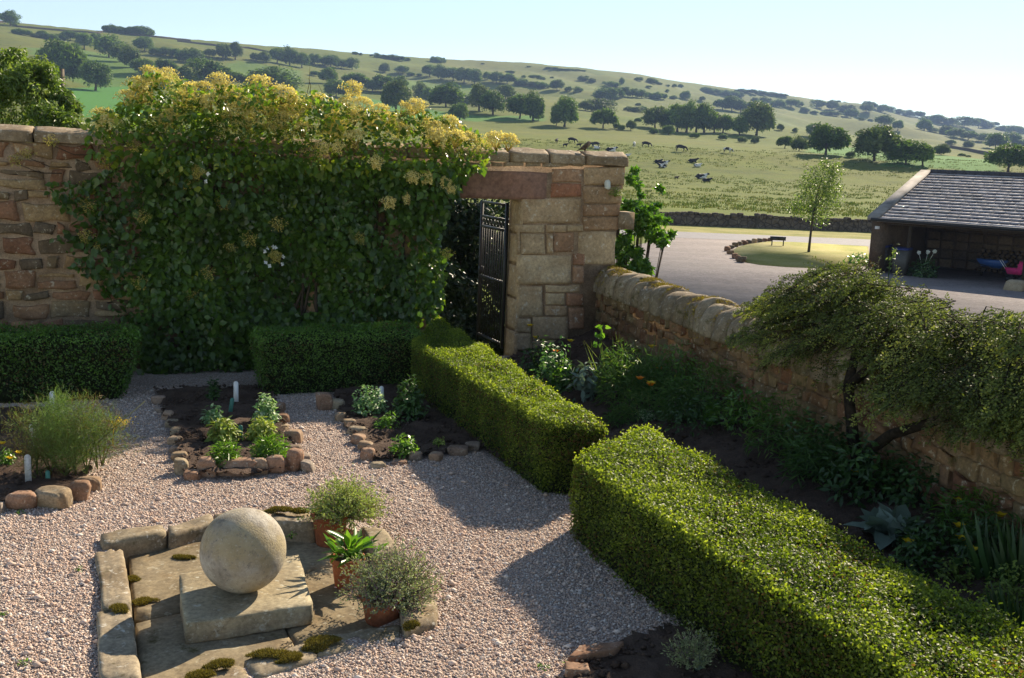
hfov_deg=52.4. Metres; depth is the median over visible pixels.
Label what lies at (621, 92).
tree
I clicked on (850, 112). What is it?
tree
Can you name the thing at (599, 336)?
tall spire
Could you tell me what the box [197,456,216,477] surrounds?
edging stone
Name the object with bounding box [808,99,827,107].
tree
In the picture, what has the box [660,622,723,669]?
grey herb
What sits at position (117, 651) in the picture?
kerb stone
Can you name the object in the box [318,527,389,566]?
potted leafy plant
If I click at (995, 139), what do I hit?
tree
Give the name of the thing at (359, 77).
tree
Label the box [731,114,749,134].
tree
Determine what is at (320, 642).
moss cushion
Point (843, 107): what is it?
tree
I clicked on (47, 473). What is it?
plant label
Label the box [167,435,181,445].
edging stone
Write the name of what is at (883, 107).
tree
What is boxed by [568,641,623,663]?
stone slab
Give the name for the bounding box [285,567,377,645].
flagstone
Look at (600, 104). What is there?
tree
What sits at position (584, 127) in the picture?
ground
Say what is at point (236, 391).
plant label
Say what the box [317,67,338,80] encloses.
tree
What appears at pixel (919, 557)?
border plant
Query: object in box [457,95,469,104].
tree
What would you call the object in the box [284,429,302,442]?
edging stone
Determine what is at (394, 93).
tree
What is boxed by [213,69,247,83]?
tree
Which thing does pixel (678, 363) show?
border plant
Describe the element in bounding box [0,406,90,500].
soil bed
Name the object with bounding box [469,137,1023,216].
grass tussocks
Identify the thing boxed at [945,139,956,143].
tree
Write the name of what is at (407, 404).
shrub
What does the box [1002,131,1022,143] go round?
tree
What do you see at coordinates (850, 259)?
corner plant
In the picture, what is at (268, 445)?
herb
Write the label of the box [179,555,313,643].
stone plinth
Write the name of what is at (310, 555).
flagstone
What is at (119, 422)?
yellow umbel
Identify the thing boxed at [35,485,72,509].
edging stone
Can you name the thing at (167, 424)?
edging stone
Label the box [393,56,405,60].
tree
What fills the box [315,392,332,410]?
edging stone
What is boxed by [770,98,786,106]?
tree
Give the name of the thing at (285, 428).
edging stone
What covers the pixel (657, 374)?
border plant
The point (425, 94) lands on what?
tree
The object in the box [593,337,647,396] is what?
border plant
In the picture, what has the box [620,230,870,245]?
road
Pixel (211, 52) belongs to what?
tree
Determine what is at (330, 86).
tree
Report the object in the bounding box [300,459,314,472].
edging stone
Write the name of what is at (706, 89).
tree
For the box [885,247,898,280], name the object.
tall weed
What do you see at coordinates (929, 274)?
peony
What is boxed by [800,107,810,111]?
tree
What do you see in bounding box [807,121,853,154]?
tree
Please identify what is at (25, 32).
tree
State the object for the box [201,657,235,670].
moss cushion
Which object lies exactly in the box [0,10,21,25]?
tree
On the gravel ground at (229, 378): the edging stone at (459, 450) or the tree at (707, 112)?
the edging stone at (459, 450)
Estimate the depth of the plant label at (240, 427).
9.39 m
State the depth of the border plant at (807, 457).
8.14 m
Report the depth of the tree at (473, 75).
804.90 m
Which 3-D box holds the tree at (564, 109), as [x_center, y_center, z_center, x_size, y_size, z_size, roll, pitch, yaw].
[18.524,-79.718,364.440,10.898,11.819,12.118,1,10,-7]
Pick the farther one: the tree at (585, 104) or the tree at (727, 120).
the tree at (585, 104)
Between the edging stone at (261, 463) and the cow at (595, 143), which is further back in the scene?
the cow at (595, 143)
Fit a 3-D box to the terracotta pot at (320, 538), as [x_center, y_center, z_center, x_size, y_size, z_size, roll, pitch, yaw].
[-1.275,1.319,7.294,0.271,0.235,0.271,2,10,0]
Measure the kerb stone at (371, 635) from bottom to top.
0.230 m
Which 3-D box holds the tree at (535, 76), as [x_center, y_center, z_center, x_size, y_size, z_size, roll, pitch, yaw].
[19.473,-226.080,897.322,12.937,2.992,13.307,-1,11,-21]
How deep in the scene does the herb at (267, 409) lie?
9.94 m
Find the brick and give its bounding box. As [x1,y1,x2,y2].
[565,661,589,677]
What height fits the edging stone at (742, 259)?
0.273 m
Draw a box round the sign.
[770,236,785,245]
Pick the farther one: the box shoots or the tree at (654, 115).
the tree at (654, 115)
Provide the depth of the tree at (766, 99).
1178.65 m
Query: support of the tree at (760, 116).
on the ground at (584, 127)
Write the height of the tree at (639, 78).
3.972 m
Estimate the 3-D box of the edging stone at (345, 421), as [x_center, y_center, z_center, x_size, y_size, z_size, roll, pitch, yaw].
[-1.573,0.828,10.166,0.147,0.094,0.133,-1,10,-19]
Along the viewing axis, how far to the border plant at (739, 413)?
9.52 m
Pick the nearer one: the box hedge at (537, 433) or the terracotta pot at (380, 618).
the terracotta pot at (380, 618)
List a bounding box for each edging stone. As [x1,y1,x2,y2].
[0,501,4,513]
[5,490,36,509]
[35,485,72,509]
[69,480,91,501]
[77,476,101,491]
[151,395,165,404]
[154,406,164,412]
[161,410,173,419]
[165,419,177,427]
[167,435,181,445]
[168,444,180,452]
[170,426,180,434]
[171,451,187,460]
[174,457,188,474]
[183,469,201,480]
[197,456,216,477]
[216,457,256,475]
[254,458,268,474]
[266,454,287,472]
[276,401,285,411]
[277,412,290,422]
[281,423,288,430]
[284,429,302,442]
[286,448,303,471]
[289,444,301,448]
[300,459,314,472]
[304,453,310,458]
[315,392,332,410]
[331,398,344,409]
[335,412,345,421]
[343,419,355,426]
[346,426,366,434]
[350,433,365,444]
[357,440,372,450]
[360,447,374,460]
[370,461,385,468]
[391,459,407,464]
[408,451,421,460]
[428,451,443,461]
[447,445,467,455]
[465,441,480,450]
[736,256,746,261]
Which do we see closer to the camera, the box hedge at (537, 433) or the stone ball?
the stone ball
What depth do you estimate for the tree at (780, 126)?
487.68 m
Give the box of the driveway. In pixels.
[615,237,1023,319]
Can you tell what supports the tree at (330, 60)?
on the ground at (584, 127)
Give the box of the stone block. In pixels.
[1003,279,1023,291]
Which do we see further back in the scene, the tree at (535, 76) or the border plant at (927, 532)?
the tree at (535, 76)
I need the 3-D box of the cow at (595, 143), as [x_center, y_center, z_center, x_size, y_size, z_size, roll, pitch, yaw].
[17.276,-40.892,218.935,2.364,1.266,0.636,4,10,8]
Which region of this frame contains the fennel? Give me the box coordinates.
[0,382,151,478]
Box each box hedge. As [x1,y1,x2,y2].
[0,318,143,403]
[248,318,423,395]
[409,315,608,494]
[568,423,1023,677]
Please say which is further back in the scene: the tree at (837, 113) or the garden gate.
the tree at (837, 113)
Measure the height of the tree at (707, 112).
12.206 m
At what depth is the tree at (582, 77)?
988.14 m
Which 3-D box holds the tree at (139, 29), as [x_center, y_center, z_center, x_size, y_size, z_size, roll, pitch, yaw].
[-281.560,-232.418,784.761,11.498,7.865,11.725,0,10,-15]
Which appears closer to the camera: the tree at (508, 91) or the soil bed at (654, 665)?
the soil bed at (654, 665)
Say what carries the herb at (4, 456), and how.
on the soil bed at (13, 485)
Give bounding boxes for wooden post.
[59,69,64,85]
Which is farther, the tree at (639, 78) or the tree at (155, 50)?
the tree at (639, 78)
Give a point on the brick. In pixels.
(572, 669)
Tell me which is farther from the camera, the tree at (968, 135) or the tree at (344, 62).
the tree at (968, 135)
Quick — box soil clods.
[0,336,1006,677]
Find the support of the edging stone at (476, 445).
on the gravel ground at (229, 378)
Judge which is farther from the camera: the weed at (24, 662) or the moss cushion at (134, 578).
the moss cushion at (134, 578)
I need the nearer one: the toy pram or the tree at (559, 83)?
the toy pram
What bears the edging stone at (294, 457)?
on the gravel ground at (229, 378)
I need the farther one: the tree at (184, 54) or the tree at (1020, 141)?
the tree at (1020, 141)
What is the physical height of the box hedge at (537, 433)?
0.701 m
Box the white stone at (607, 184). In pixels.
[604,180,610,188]
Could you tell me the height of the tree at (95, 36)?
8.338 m
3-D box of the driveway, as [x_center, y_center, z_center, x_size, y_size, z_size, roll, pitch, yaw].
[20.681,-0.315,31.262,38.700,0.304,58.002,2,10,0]
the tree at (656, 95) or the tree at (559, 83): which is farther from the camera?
the tree at (656, 95)
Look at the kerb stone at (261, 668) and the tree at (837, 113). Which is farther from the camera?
the tree at (837, 113)
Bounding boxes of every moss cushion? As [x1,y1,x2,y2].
[107,602,129,613]
[127,574,141,582]
[131,596,160,605]
[171,554,196,560]
[184,668,216,677]
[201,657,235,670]
[245,647,301,658]
[264,505,291,514]
[274,651,303,663]
[288,507,309,514]
[301,634,342,653]
[402,619,420,631]
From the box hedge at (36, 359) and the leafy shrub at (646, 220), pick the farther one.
the leafy shrub at (646, 220)
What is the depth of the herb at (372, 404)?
10.51 m
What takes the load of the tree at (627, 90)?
on the ground at (584, 127)
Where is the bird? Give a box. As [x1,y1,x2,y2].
[577,141,590,151]
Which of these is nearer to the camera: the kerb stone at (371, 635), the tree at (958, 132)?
the kerb stone at (371, 635)
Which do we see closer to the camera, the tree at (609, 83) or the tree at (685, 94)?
the tree at (609, 83)
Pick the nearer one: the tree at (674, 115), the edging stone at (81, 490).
the edging stone at (81, 490)
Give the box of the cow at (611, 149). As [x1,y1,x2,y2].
[605,146,617,151]
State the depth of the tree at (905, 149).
211.93 m
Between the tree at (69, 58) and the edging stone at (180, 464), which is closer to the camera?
the edging stone at (180, 464)
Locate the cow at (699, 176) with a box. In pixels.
[694,173,709,178]
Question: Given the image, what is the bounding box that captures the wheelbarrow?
[967,258,1014,277]
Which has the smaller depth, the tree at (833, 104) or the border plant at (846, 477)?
the border plant at (846, 477)
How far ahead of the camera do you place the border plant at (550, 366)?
12.11 m
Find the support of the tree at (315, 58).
on the ground at (584, 127)
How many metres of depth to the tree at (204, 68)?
457.29 m
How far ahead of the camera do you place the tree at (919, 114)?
1710.37 m
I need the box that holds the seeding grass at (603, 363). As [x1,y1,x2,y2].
[584,332,685,389]
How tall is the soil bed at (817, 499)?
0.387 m
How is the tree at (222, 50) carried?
on the ground at (584, 127)
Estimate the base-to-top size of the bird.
0.149 m
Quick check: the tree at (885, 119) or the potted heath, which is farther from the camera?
the tree at (885, 119)
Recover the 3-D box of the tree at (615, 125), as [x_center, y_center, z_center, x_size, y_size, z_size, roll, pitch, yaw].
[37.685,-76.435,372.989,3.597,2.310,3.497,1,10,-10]
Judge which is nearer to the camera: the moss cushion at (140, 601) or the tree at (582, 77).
the moss cushion at (140, 601)
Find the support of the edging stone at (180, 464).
on the gravel ground at (229, 378)
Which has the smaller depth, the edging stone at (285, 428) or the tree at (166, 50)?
the edging stone at (285, 428)
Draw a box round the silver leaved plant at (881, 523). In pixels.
[843,501,924,549]
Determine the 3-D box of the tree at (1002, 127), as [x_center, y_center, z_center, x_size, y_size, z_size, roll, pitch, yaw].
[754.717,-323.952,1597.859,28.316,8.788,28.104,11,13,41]
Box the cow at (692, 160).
[688,158,698,161]
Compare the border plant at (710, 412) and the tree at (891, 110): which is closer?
the border plant at (710, 412)
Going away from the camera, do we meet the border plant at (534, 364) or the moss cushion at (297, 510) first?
the moss cushion at (297, 510)
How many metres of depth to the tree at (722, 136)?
360.93 m
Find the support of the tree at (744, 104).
on the ground at (584, 127)
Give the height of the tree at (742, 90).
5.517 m
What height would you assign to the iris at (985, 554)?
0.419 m
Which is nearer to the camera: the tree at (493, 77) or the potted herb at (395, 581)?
the potted herb at (395, 581)
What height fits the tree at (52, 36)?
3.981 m
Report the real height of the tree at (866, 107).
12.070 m
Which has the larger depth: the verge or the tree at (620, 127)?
the tree at (620, 127)
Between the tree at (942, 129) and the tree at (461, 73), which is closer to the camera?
the tree at (461, 73)
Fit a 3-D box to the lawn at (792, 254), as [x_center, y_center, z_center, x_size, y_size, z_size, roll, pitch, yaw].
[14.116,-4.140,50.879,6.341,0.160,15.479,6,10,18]
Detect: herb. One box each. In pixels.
[0,447,15,464]
[199,403,223,423]
[204,415,242,442]
[204,437,243,466]
[242,414,277,441]
[248,431,290,458]
[250,392,281,423]
[334,536,452,619]
[351,384,388,416]
[373,410,400,429]
[389,433,419,458]
[432,436,444,446]
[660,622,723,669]
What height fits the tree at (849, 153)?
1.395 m
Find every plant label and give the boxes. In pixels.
[24,454,31,481]
[45,470,49,477]
[228,398,233,411]
[233,381,238,401]
[238,425,242,437]
[379,386,383,402]
[695,654,704,670]
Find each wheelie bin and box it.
[884,244,892,270]
[892,246,912,274]
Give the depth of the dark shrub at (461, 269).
16.87 m
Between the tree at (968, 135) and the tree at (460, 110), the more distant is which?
the tree at (968, 135)
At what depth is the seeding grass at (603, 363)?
11.44 m
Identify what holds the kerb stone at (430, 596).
on the gravel ground at (229, 378)
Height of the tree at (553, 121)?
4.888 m
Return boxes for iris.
[962,510,1021,581]
[983,579,1023,633]
[991,516,1023,587]
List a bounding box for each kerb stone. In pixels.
[95,549,131,614]
[96,611,141,677]
[100,525,166,573]
[167,514,212,548]
[183,666,247,677]
[244,644,317,677]
[271,512,315,542]
[316,625,401,656]
[362,527,398,570]
[392,559,432,599]
[399,599,437,637]
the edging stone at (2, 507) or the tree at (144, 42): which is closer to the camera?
the edging stone at (2, 507)
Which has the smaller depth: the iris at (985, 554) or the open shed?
the iris at (985, 554)
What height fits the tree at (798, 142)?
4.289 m
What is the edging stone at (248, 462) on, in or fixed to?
on the gravel ground at (229, 378)
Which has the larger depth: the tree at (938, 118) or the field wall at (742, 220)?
the tree at (938, 118)
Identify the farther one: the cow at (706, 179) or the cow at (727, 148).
the cow at (727, 148)
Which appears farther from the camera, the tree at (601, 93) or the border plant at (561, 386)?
the tree at (601, 93)
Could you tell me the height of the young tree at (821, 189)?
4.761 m
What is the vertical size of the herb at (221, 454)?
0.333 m
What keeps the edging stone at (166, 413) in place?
on the gravel ground at (229, 378)
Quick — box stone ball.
[199,508,285,593]
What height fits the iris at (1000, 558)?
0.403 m
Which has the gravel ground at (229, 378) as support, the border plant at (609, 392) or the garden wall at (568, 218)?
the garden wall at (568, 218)
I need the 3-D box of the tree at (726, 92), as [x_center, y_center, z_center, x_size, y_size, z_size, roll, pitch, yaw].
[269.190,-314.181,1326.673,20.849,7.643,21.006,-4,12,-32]
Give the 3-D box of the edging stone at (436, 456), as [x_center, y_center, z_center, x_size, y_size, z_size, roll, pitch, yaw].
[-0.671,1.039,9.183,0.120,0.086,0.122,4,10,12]
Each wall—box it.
[0,21,190,40]
[0,124,634,367]
[177,40,308,56]
[593,264,1023,542]
[652,211,871,231]
[947,145,989,154]
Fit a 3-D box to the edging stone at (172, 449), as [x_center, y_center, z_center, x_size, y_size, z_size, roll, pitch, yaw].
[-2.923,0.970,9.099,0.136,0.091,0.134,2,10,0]
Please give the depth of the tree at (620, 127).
368.57 m
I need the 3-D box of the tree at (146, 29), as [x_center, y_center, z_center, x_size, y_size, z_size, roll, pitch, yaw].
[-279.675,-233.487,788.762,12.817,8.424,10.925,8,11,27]
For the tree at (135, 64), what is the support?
on the ground at (584, 127)
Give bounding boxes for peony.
[907,255,939,277]
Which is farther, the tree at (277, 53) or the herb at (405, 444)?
the tree at (277, 53)
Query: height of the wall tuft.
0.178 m
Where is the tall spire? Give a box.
[593,325,613,369]
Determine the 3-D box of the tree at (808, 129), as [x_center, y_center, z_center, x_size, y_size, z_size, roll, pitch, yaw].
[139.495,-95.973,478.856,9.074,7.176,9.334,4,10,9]
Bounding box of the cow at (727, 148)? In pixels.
[723,147,733,152]
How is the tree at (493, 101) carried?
on the ground at (584, 127)
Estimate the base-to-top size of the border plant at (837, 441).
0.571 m
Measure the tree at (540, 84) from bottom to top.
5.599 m
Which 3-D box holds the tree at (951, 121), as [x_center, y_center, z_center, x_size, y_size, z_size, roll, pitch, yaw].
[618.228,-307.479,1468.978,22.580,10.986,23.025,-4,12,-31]
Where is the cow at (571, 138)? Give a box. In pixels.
[568,137,577,142]
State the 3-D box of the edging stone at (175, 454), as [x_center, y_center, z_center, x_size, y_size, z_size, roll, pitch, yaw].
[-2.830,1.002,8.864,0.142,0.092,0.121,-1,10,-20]
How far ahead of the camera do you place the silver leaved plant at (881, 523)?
7.00 m
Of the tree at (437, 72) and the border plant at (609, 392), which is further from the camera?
the tree at (437, 72)
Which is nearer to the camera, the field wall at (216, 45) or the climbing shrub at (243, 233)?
the climbing shrub at (243, 233)
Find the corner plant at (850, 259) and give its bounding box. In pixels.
[843,252,868,265]
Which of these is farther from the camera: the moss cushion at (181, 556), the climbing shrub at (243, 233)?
the climbing shrub at (243, 233)
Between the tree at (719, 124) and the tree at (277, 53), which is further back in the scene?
the tree at (277, 53)
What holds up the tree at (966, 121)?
on the ground at (584, 127)
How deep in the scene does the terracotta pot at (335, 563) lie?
6.52 m
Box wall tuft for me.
[607,185,622,196]
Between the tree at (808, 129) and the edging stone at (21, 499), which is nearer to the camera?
the edging stone at (21, 499)
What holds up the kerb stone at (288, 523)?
on the gravel ground at (229, 378)
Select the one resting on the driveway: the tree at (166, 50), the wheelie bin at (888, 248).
the wheelie bin at (888, 248)
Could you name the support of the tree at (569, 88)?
on the ground at (584, 127)
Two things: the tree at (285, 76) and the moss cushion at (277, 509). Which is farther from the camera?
the tree at (285, 76)
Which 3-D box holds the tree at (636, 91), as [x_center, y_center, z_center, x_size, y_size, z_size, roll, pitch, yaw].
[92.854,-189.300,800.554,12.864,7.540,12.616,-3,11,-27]
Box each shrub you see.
[0,45,91,127]
[7,64,521,374]
[204,377,221,400]
[391,374,430,422]
[435,198,509,355]
[615,165,677,277]
[722,256,1023,490]
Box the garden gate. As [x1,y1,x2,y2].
[476,200,508,348]
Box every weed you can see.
[17,658,31,666]
[538,663,550,670]
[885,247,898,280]
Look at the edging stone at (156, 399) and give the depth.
10.68 m
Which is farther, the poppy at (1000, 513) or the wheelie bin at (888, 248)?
the wheelie bin at (888, 248)
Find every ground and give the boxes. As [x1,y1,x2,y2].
[0,23,1023,620]
[0,355,678,677]
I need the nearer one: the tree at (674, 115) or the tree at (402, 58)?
the tree at (674, 115)
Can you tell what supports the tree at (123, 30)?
on the ground at (584, 127)
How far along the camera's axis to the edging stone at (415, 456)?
9.11 m
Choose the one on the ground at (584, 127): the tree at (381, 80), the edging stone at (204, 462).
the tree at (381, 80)
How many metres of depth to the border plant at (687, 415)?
9.82 m
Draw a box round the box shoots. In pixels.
[655,573,681,616]
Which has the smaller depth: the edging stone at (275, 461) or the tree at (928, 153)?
the edging stone at (275, 461)
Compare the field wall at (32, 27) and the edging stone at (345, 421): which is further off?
the field wall at (32, 27)
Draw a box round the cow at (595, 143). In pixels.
[589,142,599,146]
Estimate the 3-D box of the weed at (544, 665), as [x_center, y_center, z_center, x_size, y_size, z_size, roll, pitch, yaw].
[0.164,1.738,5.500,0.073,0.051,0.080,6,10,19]
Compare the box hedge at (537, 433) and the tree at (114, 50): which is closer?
the box hedge at (537, 433)
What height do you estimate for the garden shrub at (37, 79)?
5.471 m
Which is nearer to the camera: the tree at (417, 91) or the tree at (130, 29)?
the tree at (417, 91)
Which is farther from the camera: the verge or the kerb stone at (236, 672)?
the verge
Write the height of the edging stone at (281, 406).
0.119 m
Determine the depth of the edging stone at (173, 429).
9.57 m
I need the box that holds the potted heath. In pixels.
[297,463,392,535]
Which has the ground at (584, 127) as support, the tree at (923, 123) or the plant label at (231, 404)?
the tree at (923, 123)
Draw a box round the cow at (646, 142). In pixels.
[642,141,651,146]
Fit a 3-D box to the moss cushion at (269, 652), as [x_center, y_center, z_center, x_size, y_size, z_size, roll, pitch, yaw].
[-1.258,1.653,5.469,0.303,0.056,0.122,2,10,0]
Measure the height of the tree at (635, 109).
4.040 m
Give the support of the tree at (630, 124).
on the ground at (584, 127)
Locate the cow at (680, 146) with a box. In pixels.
[675,144,687,151]
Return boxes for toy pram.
[1000,260,1022,280]
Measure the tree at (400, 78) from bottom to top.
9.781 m
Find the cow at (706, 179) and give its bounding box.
[702,178,712,181]
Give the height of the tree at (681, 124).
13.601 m
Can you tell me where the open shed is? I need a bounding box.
[867,169,1023,279]
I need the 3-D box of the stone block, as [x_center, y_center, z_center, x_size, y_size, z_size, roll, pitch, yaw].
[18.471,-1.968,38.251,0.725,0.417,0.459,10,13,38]
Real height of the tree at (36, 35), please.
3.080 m
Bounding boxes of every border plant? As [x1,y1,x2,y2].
[517,335,553,375]
[530,335,572,384]
[545,358,578,393]
[560,360,601,402]
[592,341,649,407]
[592,365,605,393]
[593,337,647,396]
[599,403,648,427]
[611,383,665,423]
[630,347,673,400]
[635,409,654,421]
[645,337,702,395]
[650,367,704,422]
[654,389,723,436]
[674,358,743,420]
[697,391,720,426]
[708,378,776,436]
[742,386,814,457]
[771,419,850,489]
[778,406,851,481]
[814,429,911,507]
[875,452,951,510]
[888,534,943,577]
[895,509,972,564]
[928,484,1005,542]
[934,554,985,590]
[944,508,1023,581]
[975,560,1023,612]
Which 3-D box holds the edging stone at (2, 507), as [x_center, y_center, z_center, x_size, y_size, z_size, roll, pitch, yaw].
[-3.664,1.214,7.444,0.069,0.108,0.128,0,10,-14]
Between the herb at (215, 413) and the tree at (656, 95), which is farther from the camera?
the tree at (656, 95)
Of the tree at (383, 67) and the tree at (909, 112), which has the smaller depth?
the tree at (383, 67)
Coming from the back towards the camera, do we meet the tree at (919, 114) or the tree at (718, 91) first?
the tree at (919, 114)
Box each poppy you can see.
[953,522,965,543]
[993,511,1006,523]
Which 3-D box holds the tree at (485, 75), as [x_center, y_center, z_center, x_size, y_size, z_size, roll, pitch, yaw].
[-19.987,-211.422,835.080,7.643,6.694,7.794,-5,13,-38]
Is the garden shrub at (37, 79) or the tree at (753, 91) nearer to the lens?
the garden shrub at (37, 79)
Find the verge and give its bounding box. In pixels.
[660,225,870,238]
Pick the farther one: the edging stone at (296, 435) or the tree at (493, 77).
the tree at (493, 77)
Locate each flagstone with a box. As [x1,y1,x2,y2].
[129,541,202,626]
[135,614,293,677]
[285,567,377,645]
[286,541,344,573]
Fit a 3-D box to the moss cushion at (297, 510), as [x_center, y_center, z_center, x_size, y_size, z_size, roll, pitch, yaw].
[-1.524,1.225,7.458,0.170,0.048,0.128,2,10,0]
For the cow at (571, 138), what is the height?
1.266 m
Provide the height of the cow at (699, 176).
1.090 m
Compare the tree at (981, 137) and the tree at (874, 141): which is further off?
the tree at (981, 137)
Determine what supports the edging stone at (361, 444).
on the gravel ground at (229, 378)
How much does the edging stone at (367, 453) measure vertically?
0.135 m
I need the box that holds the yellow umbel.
[102,416,138,445]
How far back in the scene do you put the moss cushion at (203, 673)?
5.22 m
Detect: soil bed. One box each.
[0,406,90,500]
[156,385,292,473]
[331,381,503,461]
[508,329,1023,642]
[564,621,754,677]
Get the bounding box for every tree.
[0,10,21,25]
[11,28,20,33]
[16,29,32,35]
[30,33,40,37]
[34,37,87,81]
[36,30,50,37]
[44,33,59,39]
[55,34,70,39]
[58,30,79,39]
[74,32,93,48]
[78,58,113,90]
[90,33,100,42]
[92,33,124,57]
[101,24,111,29]
[107,23,120,32]
[108,43,125,61]
[116,42,140,65]
[119,27,130,33]
[125,26,136,33]
[128,58,156,72]
[131,25,144,34]
[131,36,153,50]
[140,26,150,34]
[146,28,154,34]
[148,47,164,54]
[154,58,178,68]
[160,46,172,54]
[167,48,180,57]
[171,66,191,80]
[174,47,206,62]
[181,57,231,84]
[202,48,217,55]
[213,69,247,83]
[216,43,232,59]
[229,41,243,59]
[241,65,304,92]
[249,52,259,60]
[257,50,271,62]
[269,46,284,63]
[281,44,299,64]
[296,52,310,67]
[308,53,321,64]
[309,70,318,75]
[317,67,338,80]
[321,55,340,66]
[322,79,350,96]
[336,59,350,68]
[340,72,371,86]
[345,57,359,69]
[361,80,381,91]
[372,74,396,89]
[378,62,389,72]
[379,54,391,58]
[380,78,412,110]
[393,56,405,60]
[393,65,409,72]
[394,75,408,85]
[412,81,429,99]
[420,87,432,103]
[421,64,435,76]
[427,81,465,106]
[429,56,440,61]
[432,62,446,78]
[444,67,457,80]
[448,102,468,120]
[453,67,470,82]
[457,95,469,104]
[467,68,482,83]
[467,83,490,110]
[477,89,504,114]
[482,71,488,78]
[487,71,502,82]
[495,84,516,98]
[499,72,517,83]
[505,92,528,118]
[513,78,528,84]
[521,87,545,120]
[525,81,534,85]
[528,75,542,78]
[531,81,550,87]
[549,79,565,88]
[549,95,578,126]
[550,118,560,125]
[564,86,572,90]
[573,86,583,91]
[576,75,588,80]
[577,100,594,110]
[578,97,618,111]
[588,107,618,127]
[592,86,612,98]
[604,81,616,85]
[605,87,618,97]
[612,87,625,97]
[613,123,621,127]
[617,125,624,129]
[619,86,630,94]
[626,119,636,129]
[627,88,639,96]
[627,107,643,112]
[634,77,643,80]
[635,89,647,97]
[641,105,666,127]
[646,78,657,83]
[650,128,658,133]
[652,91,662,98]
[658,108,673,127]
[661,125,675,134]
[666,102,685,131]
[675,99,698,132]
[679,90,690,98]
[687,107,706,132]
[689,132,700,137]
[695,102,718,132]
[700,86,715,92]
[709,111,724,132]
[712,88,723,93]
[712,99,731,109]
[715,114,733,132]
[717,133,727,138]
[718,90,730,94]
[722,95,740,110]
[729,90,740,96]
[731,98,748,112]
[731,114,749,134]
[734,89,748,92]
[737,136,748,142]
[738,100,776,135]
[741,102,753,111]
[745,89,758,92]
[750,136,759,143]
[755,90,768,94]
[759,97,772,102]
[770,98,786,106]
[776,124,784,129]
[776,136,792,148]
[784,98,799,105]
[785,157,845,251]
[789,134,808,150]
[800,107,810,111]
[805,122,819,134]
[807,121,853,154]
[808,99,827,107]
[825,111,842,115]
[826,100,839,108]
[835,104,857,110]
[842,108,859,116]
[845,151,855,156]
[852,124,901,160]
[859,103,873,112]
[862,101,878,105]
[874,114,895,124]
[876,104,890,111]
[879,136,929,164]
[887,106,896,112]
[892,120,903,130]
[894,108,905,113]
[902,109,914,115]
[911,111,925,116]
[913,143,935,165]
[916,118,932,129]
[926,127,937,131]
[928,114,948,121]
[933,143,951,154]
[938,125,955,135]
[944,117,959,124]
[944,128,965,136]
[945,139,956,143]
[953,116,979,126]
[960,131,978,139]
[962,140,973,145]
[971,118,987,127]
[973,133,992,140]
[981,120,994,127]
[982,132,1010,146]
[983,143,1023,171]
[993,125,1007,129]
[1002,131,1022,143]
[1005,125,1023,132]
[1012,139,1023,144]
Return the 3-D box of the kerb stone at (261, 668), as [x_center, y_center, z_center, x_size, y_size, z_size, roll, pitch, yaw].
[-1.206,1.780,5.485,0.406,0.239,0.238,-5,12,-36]
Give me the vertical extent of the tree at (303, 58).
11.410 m
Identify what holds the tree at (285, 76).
on the ground at (584, 127)
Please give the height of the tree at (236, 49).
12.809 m
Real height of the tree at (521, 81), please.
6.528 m
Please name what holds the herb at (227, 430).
on the soil bed at (195, 441)
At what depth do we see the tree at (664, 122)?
392.96 m
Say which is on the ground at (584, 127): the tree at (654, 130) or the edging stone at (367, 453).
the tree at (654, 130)
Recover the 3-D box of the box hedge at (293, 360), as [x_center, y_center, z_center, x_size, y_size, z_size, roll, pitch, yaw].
[-1.979,0.187,11.858,2.053,0.751,0.806,-2,11,-25]
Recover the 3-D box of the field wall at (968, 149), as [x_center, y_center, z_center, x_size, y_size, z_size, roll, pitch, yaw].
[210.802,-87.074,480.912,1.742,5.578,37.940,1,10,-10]
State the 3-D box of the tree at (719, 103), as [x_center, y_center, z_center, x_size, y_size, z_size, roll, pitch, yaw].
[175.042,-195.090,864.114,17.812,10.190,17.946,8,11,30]
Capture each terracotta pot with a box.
[310,507,347,547]
[330,549,364,589]
[358,592,407,626]
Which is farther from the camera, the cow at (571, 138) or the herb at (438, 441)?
the cow at (571, 138)
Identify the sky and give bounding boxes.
[0,0,1023,126]
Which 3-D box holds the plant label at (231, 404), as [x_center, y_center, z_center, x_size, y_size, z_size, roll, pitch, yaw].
[-2.790,0.681,10.336,0.067,0.202,0.006,2,10,0]
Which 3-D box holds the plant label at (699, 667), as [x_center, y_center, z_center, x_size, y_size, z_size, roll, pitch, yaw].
[0.986,1.705,5.462,0.050,0.111,0.006,2,10,0]
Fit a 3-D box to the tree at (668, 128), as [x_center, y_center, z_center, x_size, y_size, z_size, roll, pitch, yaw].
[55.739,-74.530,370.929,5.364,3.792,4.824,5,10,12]
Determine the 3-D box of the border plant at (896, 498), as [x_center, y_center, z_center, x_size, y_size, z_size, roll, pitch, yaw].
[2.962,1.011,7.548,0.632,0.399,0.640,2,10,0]
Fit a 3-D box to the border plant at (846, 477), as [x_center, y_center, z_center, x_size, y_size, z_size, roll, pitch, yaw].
[2.620,0.941,7.789,0.686,0.550,0.650,2,10,0]
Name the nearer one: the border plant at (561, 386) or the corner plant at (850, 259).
the border plant at (561, 386)
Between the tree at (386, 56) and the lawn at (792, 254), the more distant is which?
the tree at (386, 56)
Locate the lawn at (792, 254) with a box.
[734,241,868,267]
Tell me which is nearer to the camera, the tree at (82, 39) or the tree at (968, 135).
the tree at (82, 39)

